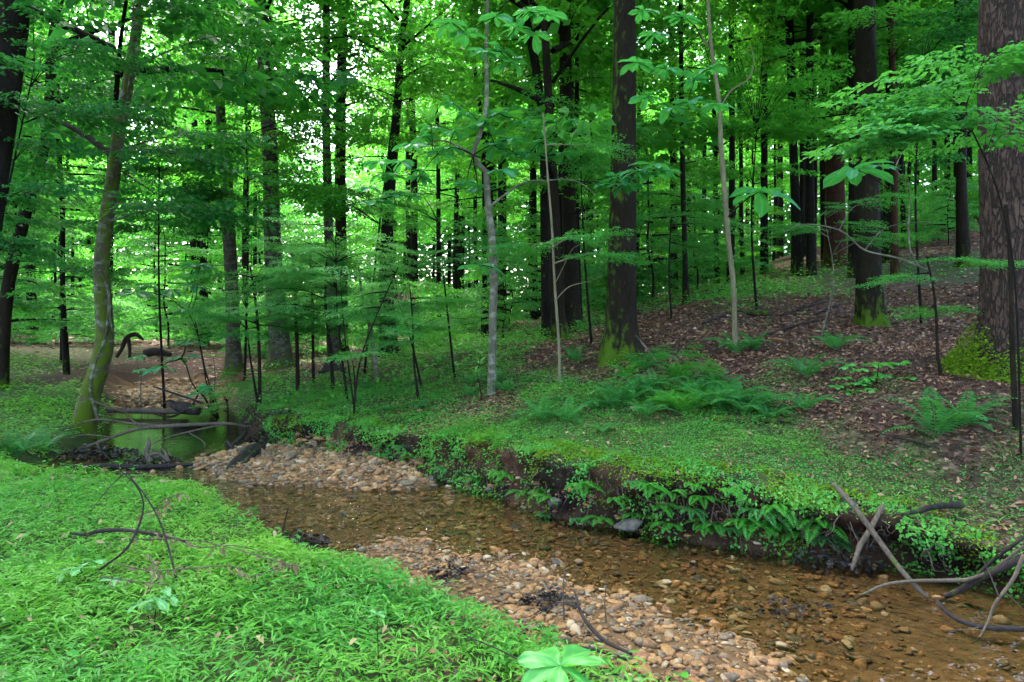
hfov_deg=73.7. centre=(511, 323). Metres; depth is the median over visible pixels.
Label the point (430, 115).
leaf whorl
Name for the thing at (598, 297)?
shrub
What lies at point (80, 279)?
tree
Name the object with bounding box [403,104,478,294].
tree
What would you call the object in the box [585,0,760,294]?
tree
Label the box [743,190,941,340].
sapling
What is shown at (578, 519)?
fern
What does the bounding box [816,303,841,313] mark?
stick
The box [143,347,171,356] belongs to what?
log
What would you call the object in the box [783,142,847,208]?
tree
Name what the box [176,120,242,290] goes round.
tree
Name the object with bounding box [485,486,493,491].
rock
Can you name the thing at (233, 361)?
tree
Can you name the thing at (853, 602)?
rock
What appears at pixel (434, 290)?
shrub
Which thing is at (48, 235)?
tree
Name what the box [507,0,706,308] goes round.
tree
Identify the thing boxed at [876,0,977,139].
tree
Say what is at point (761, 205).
leaf whorl
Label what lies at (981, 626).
branch
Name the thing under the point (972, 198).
shrub
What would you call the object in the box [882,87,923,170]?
tree
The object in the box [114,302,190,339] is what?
shrub
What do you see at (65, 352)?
tree
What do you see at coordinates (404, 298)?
withered spray
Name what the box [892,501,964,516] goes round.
branch
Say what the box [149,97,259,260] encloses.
tree
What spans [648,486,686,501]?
fern
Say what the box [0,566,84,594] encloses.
twig
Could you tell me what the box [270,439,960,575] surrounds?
rootlets
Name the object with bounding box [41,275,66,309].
sapling
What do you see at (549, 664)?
magnolia sapling
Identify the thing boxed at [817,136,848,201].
tree
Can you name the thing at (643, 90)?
tree
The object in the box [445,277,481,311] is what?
sapling
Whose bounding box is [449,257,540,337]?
sapling
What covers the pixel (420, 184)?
tree
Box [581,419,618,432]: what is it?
fern
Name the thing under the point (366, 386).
fern
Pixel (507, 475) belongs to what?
fern
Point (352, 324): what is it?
shrub
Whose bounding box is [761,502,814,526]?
fern
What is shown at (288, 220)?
tree
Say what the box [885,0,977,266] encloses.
tree
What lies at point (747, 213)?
tree
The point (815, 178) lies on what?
tree
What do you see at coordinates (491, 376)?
tree
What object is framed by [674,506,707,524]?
fern
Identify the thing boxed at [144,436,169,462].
driftwood
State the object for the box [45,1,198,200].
tree
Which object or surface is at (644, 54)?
tree
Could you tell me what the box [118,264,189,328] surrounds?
sapling
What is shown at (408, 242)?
tree
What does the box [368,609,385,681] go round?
seedling
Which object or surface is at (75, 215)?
tree
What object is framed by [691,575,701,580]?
rock
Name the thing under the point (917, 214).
shrub
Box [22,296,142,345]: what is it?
shrub
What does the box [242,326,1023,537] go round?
bank grass
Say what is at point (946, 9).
tree
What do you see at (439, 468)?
fern
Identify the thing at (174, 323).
shrub
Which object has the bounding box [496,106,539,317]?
tree
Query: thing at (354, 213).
tree
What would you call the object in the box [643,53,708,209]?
tree
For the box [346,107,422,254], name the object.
tree
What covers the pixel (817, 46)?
tree
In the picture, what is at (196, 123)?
tree
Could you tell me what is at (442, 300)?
sapling
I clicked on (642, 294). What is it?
shrub
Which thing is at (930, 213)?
sapling
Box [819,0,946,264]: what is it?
tree
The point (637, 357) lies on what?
fern
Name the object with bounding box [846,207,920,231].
shrub
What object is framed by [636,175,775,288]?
sapling
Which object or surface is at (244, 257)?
tree
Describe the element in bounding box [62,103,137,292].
tree
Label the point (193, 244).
tree
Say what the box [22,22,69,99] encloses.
tree
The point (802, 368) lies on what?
fern
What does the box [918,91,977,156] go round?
tree
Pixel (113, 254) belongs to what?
tree
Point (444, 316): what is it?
shrub
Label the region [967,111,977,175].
sapling
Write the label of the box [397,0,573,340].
tree
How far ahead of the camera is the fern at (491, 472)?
7.47 m
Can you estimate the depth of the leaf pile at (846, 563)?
5.39 m
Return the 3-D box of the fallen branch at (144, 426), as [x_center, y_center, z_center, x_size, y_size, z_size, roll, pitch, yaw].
[-5.659,1.559,10.418,3.086,1.218,1.271,0,0,-19]
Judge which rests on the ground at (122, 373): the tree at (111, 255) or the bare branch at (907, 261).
the tree at (111, 255)
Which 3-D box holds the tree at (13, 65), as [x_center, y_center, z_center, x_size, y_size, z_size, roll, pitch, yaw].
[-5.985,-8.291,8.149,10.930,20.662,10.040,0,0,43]
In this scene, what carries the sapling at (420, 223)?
on the ground at (122, 373)
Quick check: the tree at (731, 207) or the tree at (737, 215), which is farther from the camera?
the tree at (737, 215)
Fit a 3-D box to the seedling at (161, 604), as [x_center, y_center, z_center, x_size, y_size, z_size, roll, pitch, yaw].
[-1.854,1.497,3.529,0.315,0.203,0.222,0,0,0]
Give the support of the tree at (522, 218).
on the ground at (122, 373)
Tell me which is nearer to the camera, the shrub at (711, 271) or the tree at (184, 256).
the shrub at (711, 271)
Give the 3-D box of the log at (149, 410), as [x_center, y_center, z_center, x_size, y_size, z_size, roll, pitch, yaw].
[-7.657,1.787,14.068,2.030,0.126,0.168,0,0,6]
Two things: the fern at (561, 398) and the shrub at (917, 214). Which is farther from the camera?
the shrub at (917, 214)
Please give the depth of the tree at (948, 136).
49.11 m
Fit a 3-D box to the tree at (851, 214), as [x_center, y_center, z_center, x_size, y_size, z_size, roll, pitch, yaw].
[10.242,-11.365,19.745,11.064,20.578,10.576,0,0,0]
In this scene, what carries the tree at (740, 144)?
on the ground at (122, 373)
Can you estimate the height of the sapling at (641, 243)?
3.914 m
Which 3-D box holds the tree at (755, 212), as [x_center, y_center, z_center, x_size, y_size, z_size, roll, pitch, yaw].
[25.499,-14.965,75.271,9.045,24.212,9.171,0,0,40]
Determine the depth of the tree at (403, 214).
61.78 m
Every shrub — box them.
[11,313,58,342]
[19,294,93,335]
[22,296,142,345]
[58,294,164,339]
[59,301,164,340]
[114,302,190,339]
[140,319,187,340]
[154,298,255,346]
[188,296,321,342]
[188,371,265,425]
[215,313,324,356]
[249,307,357,354]
[308,280,478,352]
[315,297,377,339]
[321,299,457,355]
[407,287,480,331]
[420,300,469,330]
[422,289,517,333]
[475,295,528,321]
[581,259,655,311]
[582,259,681,310]
[583,282,640,310]
[639,264,690,296]
[663,267,712,291]
[678,242,748,285]
[688,231,779,272]
[709,245,776,280]
[816,207,922,249]
[817,212,847,244]
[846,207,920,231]
[898,192,955,240]
[898,202,935,221]
[913,206,955,232]
[929,187,978,219]
[949,189,978,216]
[968,192,978,218]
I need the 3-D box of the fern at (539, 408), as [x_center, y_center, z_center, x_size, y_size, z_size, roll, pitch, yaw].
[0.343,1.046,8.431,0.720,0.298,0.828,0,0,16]
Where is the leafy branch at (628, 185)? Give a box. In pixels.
[580,161,680,198]
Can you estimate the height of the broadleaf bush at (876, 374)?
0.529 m
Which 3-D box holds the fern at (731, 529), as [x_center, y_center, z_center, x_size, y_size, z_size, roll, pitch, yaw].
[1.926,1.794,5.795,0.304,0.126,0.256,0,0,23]
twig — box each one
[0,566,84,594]
[87,446,143,579]
[126,471,177,580]
[281,507,288,536]
[466,636,528,669]
[563,554,567,619]
[604,574,607,622]
[636,335,662,370]
[944,551,1023,643]
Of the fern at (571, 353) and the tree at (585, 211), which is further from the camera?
the tree at (585, 211)
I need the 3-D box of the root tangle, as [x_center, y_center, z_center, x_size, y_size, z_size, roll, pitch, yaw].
[-6.734,1.546,13.552,1.412,0.562,0.625,0,0,13]
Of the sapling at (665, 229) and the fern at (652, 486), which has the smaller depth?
the fern at (652, 486)
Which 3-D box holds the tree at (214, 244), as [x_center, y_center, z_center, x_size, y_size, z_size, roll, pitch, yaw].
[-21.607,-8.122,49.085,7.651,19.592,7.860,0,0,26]
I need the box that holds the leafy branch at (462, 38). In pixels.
[430,0,567,75]
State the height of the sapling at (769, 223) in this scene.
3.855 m
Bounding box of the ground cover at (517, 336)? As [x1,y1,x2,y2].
[225,244,1023,554]
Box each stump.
[224,430,265,468]
[318,337,346,373]
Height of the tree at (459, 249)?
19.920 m
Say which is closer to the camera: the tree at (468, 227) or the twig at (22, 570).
the twig at (22, 570)
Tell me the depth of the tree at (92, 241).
73.65 m
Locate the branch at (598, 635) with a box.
[529,590,632,660]
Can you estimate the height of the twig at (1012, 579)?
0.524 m
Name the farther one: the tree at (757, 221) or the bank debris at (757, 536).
the tree at (757, 221)
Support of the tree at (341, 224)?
on the ground at (122, 373)
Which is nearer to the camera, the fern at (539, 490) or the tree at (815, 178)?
the fern at (539, 490)
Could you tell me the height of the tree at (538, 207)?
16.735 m
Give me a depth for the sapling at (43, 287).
15.57 m
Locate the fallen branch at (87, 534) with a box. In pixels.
[69,528,185,541]
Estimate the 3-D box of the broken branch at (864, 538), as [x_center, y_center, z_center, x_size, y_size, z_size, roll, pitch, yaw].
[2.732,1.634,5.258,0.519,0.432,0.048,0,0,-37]
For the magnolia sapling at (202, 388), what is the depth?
14.02 m
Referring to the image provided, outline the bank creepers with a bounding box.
[258,411,1023,605]
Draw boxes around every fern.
[0,423,65,455]
[17,428,72,452]
[351,378,377,388]
[374,403,395,410]
[386,445,406,452]
[393,452,413,458]
[404,399,432,408]
[430,466,446,477]
[431,354,454,366]
[455,372,486,383]
[456,476,480,483]
[458,383,482,395]
[475,367,521,381]
[485,376,529,390]
[488,471,506,480]
[493,472,513,482]
[505,489,531,499]
[511,395,563,420]
[527,489,547,500]
[528,493,557,504]
[534,512,550,523]
[541,396,597,424]
[549,345,591,361]
[549,392,570,401]
[557,375,586,388]
[565,481,605,497]
[569,517,594,527]
[572,320,592,331]
[578,397,614,408]
[580,515,613,526]
[581,378,662,401]
[581,385,632,407]
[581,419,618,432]
[598,373,672,392]
[607,496,632,509]
[608,361,643,376]
[618,368,683,387]
[621,351,651,363]
[621,356,664,370]
[623,399,679,416]
[623,480,649,490]
[623,513,647,519]
[630,482,668,498]
[632,349,674,359]
[640,389,687,407]
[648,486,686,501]
[649,521,682,533]
[651,503,684,518]
[653,390,720,412]
[657,360,696,378]
[668,376,729,391]
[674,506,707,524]
[676,387,742,407]
[678,381,766,409]
[684,480,717,491]
[684,518,725,535]
[688,495,723,508]
[691,369,739,384]
[692,521,733,536]
[695,375,761,388]
[699,380,775,404]
[700,332,770,352]
[701,390,798,413]
[719,483,754,500]
[720,526,753,537]
[723,518,776,540]
[724,331,772,349]
[736,398,804,420]
[737,389,796,405]
[737,507,792,532]
[751,521,793,536]
[761,353,851,377]
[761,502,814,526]
[763,526,816,544]
[766,391,839,409]
[785,518,848,542]
[800,533,854,554]
[808,330,874,349]
[880,387,1006,437]
[919,390,1021,431]
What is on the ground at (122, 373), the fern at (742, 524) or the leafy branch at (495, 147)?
the fern at (742, 524)
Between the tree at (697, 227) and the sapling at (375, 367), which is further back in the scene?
the tree at (697, 227)
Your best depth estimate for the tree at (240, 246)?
51.95 m
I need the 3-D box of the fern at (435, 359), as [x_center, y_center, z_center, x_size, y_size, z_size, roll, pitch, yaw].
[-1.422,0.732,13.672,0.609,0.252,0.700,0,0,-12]
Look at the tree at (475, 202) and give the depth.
46.99 m
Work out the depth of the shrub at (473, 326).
27.75 m
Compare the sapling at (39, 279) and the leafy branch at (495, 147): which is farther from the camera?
the sapling at (39, 279)
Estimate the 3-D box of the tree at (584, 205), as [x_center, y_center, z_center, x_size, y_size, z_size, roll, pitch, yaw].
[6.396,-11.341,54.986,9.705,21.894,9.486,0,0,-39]
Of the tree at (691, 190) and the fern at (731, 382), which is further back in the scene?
the tree at (691, 190)
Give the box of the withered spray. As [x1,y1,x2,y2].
[387,291,430,306]
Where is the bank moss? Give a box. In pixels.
[261,414,1023,594]
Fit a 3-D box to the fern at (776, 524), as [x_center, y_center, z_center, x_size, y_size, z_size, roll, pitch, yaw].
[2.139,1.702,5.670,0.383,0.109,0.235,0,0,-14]
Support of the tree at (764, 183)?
on the ground at (122, 373)
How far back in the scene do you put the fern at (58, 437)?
9.63 m
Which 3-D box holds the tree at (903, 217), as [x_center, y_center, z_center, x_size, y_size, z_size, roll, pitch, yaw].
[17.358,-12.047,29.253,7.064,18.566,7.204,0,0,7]
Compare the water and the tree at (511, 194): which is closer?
the water
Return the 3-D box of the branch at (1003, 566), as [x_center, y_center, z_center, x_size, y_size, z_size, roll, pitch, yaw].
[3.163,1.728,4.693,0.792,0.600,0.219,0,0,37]
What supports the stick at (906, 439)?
on the ground at (122, 373)
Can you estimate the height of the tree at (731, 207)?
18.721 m
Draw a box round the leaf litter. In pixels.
[10,220,1023,681]
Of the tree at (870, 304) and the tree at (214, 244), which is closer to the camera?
the tree at (870, 304)
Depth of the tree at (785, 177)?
56.82 m
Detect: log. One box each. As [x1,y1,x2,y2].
[62,462,198,469]
[103,407,178,413]
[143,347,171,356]
[711,415,790,422]
[746,309,770,315]
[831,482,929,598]
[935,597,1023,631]
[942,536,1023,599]
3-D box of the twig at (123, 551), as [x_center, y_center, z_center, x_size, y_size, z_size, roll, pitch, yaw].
[-2.482,1.147,4.274,0.312,0.719,0.470,0,0,-30]
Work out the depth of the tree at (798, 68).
25.14 m
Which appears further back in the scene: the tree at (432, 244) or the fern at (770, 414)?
the tree at (432, 244)
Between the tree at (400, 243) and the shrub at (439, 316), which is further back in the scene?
the tree at (400, 243)
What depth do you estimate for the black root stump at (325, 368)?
13.87 m
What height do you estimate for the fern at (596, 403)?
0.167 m
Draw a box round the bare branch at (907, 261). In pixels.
[785,153,936,284]
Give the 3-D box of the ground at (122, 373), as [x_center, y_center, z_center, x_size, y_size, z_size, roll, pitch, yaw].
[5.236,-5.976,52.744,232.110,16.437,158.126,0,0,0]
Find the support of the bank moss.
on the ground at (122, 373)
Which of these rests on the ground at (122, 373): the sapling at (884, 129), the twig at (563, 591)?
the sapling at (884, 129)
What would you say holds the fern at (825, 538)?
on the ground at (122, 373)
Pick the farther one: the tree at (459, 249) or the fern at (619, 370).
the tree at (459, 249)
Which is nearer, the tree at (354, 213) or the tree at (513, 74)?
the tree at (513, 74)
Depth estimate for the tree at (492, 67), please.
25.22 m
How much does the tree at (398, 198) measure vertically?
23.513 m
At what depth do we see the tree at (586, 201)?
46.78 m
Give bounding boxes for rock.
[423,476,439,483]
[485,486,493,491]
[509,523,520,528]
[548,497,561,506]
[613,518,641,531]
[671,552,679,557]
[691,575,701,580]
[771,338,783,341]
[846,599,858,605]
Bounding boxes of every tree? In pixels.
[0,0,88,241]
[0,0,353,390]
[0,22,62,270]
[1,0,358,439]
[8,79,136,332]
[11,0,177,374]
[11,9,91,329]
[19,79,106,333]
[22,0,187,301]
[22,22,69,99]
[24,5,104,334]
[24,79,101,268]
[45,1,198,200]
[49,120,97,293]
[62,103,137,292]
[62,121,131,317]
[65,196,116,285]
[67,165,129,250]
[69,193,136,290]
[80,0,360,379]
[86,173,144,296]
[92,4,309,343]
[130,0,385,344]
[134,17,262,334]
[140,5,257,334]
[149,72,216,317]
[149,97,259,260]
[155,1,334,311]
[163,105,252,336]
[167,215,214,292]
[168,0,433,369]
[174,117,250,243]
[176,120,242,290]
[191,6,333,332]
[198,125,257,290]
[206,0,430,358]
[211,169,264,306]
[212,191,263,294]
[213,136,300,336]
[216,51,323,311]
[233,116,313,295]
[235,0,427,354]
[237,183,313,250]
[279,0,495,358]
[302,2,481,300]
[330,0,497,340]
[332,45,435,227]
[334,45,435,297]
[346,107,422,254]
[347,132,410,298]
[348,0,511,318]
[349,182,402,284]
[350,31,469,309]
[351,105,447,299]
[353,158,432,299]
[355,105,452,297]
[380,0,609,327]
[388,0,519,318]
[395,180,445,283]
[396,0,607,334]
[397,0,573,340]
[398,0,596,394]
[398,114,479,282]
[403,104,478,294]
[403,148,473,296]
[415,0,673,340]
[417,12,539,200]
[418,101,481,312]
[420,82,509,308]
[420,83,480,311]
[422,39,529,304]
[427,153,510,287]
[430,11,559,236]
[436,0,802,339]
[441,76,536,218]
[448,0,715,321]
[454,24,609,319]
[456,0,676,281]
[461,0,672,118]
[465,163,522,247]
[467,0,664,332]
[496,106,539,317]
[497,37,608,222]
[497,162,540,317]
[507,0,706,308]
[507,164,539,244]
[508,177,540,316]
[514,175,540,268]
[517,20,689,282]
[517,31,657,167]
[527,97,645,308]
[538,150,607,254]
[549,0,842,304]
[549,38,597,264]
[552,4,725,295]
[552,18,696,173]
[579,3,694,215]
[581,118,608,251]
[581,152,604,256]
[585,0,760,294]
[596,0,644,367]
[636,83,680,258]
[639,97,700,292]
[641,2,740,279]
[642,1,736,277]
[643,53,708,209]
[647,1,783,283]
[649,0,773,275]
[651,0,846,283]
[659,107,720,284]
[665,125,712,233]
[665,135,727,229]
[669,0,785,273]
[672,0,799,277]
[683,0,753,352]
[689,4,902,263]
[692,17,788,251]
[700,0,938,275]
[706,142,760,232]
[709,76,798,242]
[714,0,954,326]
[716,0,929,275]
[717,6,830,255]
[721,0,927,267]
[724,64,819,254]
[727,102,773,242]
[734,40,829,248]
[735,54,819,260]
[736,140,790,260]
[737,2,913,139]
[743,141,799,258]
[744,13,827,112]
[744,199,771,254]
[745,143,819,225]
[748,74,818,258]
[762,0,905,277]
[764,0,953,239]
[771,88,848,243]
[781,0,897,262]
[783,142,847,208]
[783,180,819,219]
[793,0,960,280]
[798,12,938,140]
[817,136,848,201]
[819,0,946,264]
[819,19,951,162]
[827,0,978,247]
[848,89,943,220]
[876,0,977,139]
[881,91,944,196]
[882,40,974,171]
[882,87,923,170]
[882,89,953,212]
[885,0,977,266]
[899,20,976,132]
[902,0,977,52]
[902,15,976,128]
[904,39,976,218]
[905,143,928,191]
[909,0,955,213]
[910,4,972,218]
[917,137,950,221]
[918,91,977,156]
[931,104,977,190]
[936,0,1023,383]
[944,41,971,188]
[951,38,972,202]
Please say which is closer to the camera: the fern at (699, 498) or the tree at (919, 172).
the fern at (699, 498)
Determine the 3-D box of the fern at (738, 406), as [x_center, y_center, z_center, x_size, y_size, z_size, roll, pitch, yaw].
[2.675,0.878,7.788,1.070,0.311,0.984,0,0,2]
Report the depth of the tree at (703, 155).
44.56 m
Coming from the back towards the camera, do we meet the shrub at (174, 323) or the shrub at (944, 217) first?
the shrub at (174, 323)
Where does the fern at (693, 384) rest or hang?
on the ground at (122, 373)
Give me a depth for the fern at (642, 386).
8.69 m
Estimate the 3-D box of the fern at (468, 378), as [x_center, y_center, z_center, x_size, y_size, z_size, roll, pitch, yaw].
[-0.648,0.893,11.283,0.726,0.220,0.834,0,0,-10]
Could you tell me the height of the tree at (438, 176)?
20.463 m
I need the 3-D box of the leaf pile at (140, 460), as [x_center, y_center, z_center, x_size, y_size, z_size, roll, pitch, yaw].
[-4.943,1.837,9.413,0.739,0.231,0.570,0,0,0]
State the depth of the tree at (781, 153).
39.84 m
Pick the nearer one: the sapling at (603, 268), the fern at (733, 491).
the fern at (733, 491)
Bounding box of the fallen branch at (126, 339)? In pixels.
[115,332,143,357]
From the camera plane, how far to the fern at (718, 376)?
8.96 m
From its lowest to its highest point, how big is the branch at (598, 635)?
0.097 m
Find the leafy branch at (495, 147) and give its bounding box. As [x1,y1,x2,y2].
[355,95,584,208]
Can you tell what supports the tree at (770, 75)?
on the ground at (122, 373)
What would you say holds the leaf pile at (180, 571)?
on the grass at (168, 665)
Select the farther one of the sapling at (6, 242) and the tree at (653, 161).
the tree at (653, 161)
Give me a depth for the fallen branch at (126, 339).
21.96 m
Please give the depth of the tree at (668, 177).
54.24 m
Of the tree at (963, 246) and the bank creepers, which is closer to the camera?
the bank creepers
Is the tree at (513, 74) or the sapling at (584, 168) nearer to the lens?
the sapling at (584, 168)
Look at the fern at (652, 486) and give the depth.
5.96 m
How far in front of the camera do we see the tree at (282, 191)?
66.37 m
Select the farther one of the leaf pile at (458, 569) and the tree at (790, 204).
the tree at (790, 204)
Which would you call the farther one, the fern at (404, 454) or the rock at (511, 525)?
the fern at (404, 454)
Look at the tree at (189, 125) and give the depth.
51.64 m
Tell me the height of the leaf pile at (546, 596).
0.162 m
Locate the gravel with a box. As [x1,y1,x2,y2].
[27,377,1023,681]
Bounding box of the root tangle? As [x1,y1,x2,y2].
[153,386,211,417]
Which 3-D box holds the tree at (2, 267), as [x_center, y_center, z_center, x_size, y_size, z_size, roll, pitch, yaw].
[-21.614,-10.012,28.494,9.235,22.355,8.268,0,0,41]
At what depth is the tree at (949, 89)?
39.99 m
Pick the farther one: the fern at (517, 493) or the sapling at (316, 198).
the sapling at (316, 198)
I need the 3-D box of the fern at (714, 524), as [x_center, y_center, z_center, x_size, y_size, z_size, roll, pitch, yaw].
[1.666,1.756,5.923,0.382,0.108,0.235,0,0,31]
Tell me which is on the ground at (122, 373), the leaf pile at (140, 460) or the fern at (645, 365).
the fern at (645, 365)
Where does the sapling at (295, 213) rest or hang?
on the ground at (122, 373)
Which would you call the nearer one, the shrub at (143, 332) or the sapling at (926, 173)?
the shrub at (143, 332)
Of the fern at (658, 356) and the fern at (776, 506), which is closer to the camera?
the fern at (776, 506)
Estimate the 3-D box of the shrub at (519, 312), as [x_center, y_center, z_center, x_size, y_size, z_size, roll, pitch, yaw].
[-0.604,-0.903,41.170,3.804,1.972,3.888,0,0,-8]
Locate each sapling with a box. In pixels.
[0,0,194,274]
[0,78,112,312]
[0,137,118,332]
[0,185,54,301]
[0,194,153,362]
[0,259,45,327]
[7,210,95,328]
[12,249,57,310]
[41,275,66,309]
[65,123,275,407]
[66,279,129,325]
[80,210,222,339]
[90,218,242,345]
[116,262,217,407]
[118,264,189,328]
[125,355,146,407]
[133,226,241,336]
[141,339,219,419]
[145,15,375,381]
[162,267,335,405]
[164,267,249,327]
[173,263,219,411]
[193,241,341,406]
[201,216,453,402]
[211,281,262,325]
[227,252,354,385]
[238,170,414,303]
[247,241,410,391]
[248,40,484,374]
[248,238,374,390]
[283,218,378,303]
[286,265,424,378]
[311,267,437,415]
[323,284,475,399]
[348,271,464,387]
[365,186,538,379]
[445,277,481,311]
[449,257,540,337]
[455,235,540,332]
[460,267,531,314]
[477,113,650,387]
[486,213,607,308]
[490,78,654,343]
[516,644,607,681]
[535,196,608,286]
[579,127,768,302]
[580,188,701,289]
[604,198,710,274]
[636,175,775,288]
[636,196,743,318]
[639,228,680,281]
[639,241,681,287]
[661,228,725,275]
[662,3,854,308]
[667,227,726,275]
[736,205,790,255]
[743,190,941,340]
[798,41,1023,458]
[817,176,883,211]
[834,0,978,322]
[852,256,1023,375]
[902,176,979,244]
[913,157,978,216]
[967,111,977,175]
[1004,204,1018,430]
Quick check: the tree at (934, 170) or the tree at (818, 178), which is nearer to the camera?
the tree at (934, 170)
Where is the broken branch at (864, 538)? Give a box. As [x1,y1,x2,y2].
[850,503,884,570]
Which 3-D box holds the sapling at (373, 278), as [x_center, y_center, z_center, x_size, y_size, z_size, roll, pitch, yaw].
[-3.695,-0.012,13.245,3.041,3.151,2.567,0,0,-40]
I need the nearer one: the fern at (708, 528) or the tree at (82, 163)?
the fern at (708, 528)
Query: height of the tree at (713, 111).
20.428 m
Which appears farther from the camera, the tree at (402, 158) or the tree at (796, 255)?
the tree at (402, 158)
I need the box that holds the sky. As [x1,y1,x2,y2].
[20,0,974,310]
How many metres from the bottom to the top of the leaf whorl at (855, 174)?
0.345 m
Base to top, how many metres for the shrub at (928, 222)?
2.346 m
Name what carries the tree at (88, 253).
on the ground at (122, 373)
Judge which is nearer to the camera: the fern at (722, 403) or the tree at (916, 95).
the fern at (722, 403)
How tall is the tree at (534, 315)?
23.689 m
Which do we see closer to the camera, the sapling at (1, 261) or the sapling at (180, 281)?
the sapling at (1, 261)
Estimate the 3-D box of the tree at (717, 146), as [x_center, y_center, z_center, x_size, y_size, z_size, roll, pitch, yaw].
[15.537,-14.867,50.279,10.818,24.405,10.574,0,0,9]
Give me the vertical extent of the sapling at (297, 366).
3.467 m
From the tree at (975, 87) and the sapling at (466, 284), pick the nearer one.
the tree at (975, 87)
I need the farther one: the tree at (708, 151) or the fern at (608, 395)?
the tree at (708, 151)
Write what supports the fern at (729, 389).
on the ground at (122, 373)
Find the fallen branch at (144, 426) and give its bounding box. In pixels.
[59,387,247,455]
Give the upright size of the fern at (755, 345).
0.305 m
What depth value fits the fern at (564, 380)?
9.51 m
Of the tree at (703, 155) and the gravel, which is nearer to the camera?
the gravel
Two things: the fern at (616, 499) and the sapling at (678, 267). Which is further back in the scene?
the sapling at (678, 267)
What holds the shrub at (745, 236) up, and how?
on the ground at (122, 373)
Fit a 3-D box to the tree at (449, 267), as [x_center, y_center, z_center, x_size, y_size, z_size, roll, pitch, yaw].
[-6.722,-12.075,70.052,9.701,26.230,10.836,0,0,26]
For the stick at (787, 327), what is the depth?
12.93 m
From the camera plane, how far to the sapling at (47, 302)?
16.70 m
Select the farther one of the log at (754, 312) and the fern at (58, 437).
the log at (754, 312)
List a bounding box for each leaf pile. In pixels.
[49,442,138,461]
[122,448,182,464]
[153,564,229,591]
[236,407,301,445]
[260,526,332,550]
[428,558,476,580]
[519,583,580,612]
[754,595,833,621]
[788,495,893,574]
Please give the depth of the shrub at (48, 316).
37.62 m
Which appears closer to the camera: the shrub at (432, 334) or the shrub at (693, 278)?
the shrub at (432, 334)
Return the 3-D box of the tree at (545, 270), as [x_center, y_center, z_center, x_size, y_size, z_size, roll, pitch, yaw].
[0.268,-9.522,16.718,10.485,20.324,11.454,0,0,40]
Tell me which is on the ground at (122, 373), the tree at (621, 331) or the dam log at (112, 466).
the tree at (621, 331)
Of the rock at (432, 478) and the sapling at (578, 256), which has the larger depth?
the sapling at (578, 256)
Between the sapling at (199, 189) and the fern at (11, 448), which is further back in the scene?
the sapling at (199, 189)
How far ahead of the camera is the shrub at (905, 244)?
28.98 m
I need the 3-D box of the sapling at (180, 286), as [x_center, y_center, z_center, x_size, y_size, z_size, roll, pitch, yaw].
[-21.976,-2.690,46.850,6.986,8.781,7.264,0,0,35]
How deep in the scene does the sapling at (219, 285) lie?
38.57 m
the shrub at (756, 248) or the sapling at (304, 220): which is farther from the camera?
the sapling at (304, 220)
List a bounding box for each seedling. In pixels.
[47,559,129,590]
[127,587,188,630]
[204,353,225,401]
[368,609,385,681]
[470,350,484,399]
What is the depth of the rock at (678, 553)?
5.76 m
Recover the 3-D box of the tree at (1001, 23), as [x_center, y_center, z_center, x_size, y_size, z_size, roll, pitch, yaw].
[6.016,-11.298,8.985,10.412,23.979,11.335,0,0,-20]
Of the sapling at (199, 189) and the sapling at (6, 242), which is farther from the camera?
the sapling at (199, 189)
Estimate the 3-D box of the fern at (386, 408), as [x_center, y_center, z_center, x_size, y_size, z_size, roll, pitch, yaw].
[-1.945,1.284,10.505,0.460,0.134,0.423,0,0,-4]
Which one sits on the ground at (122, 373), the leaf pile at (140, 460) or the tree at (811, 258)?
the tree at (811, 258)
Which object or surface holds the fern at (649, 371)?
on the ground at (122, 373)
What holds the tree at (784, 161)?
on the ground at (122, 373)
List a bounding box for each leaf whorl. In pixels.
[413,105,443,148]
[457,263,504,275]
[728,187,799,216]
[823,160,901,188]
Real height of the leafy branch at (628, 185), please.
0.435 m
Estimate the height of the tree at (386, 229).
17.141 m
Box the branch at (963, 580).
[837,545,1023,601]
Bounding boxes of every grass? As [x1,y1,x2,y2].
[0,350,679,681]
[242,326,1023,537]
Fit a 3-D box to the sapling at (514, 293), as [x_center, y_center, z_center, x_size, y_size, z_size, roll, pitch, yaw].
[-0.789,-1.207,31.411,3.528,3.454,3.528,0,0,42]
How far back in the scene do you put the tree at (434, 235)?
71.86 m
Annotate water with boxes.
[26,407,1023,681]
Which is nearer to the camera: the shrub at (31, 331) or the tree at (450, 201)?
the shrub at (31, 331)
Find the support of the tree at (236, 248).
on the ground at (122, 373)
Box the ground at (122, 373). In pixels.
[0,217,1023,681]
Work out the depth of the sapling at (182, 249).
26.68 m
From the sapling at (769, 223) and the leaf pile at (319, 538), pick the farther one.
the sapling at (769, 223)
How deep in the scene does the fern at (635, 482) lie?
6.06 m
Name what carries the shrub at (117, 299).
on the ground at (122, 373)
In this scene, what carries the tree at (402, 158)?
on the ground at (122, 373)
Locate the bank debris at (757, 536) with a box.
[262,417,1023,606]
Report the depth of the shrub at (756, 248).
28.73 m
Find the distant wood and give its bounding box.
[19,18,977,325]
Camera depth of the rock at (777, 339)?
11.16 m
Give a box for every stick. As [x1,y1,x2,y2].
[702,311,739,323]
[764,318,824,335]
[780,300,827,316]
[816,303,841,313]
[879,433,938,448]
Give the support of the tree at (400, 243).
on the ground at (122, 373)
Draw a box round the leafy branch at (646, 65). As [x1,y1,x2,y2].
[617,5,738,123]
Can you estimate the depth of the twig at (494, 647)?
3.23 m
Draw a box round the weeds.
[0,424,692,681]
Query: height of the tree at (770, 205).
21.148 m
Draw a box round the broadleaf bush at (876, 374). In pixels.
[824,360,916,395]

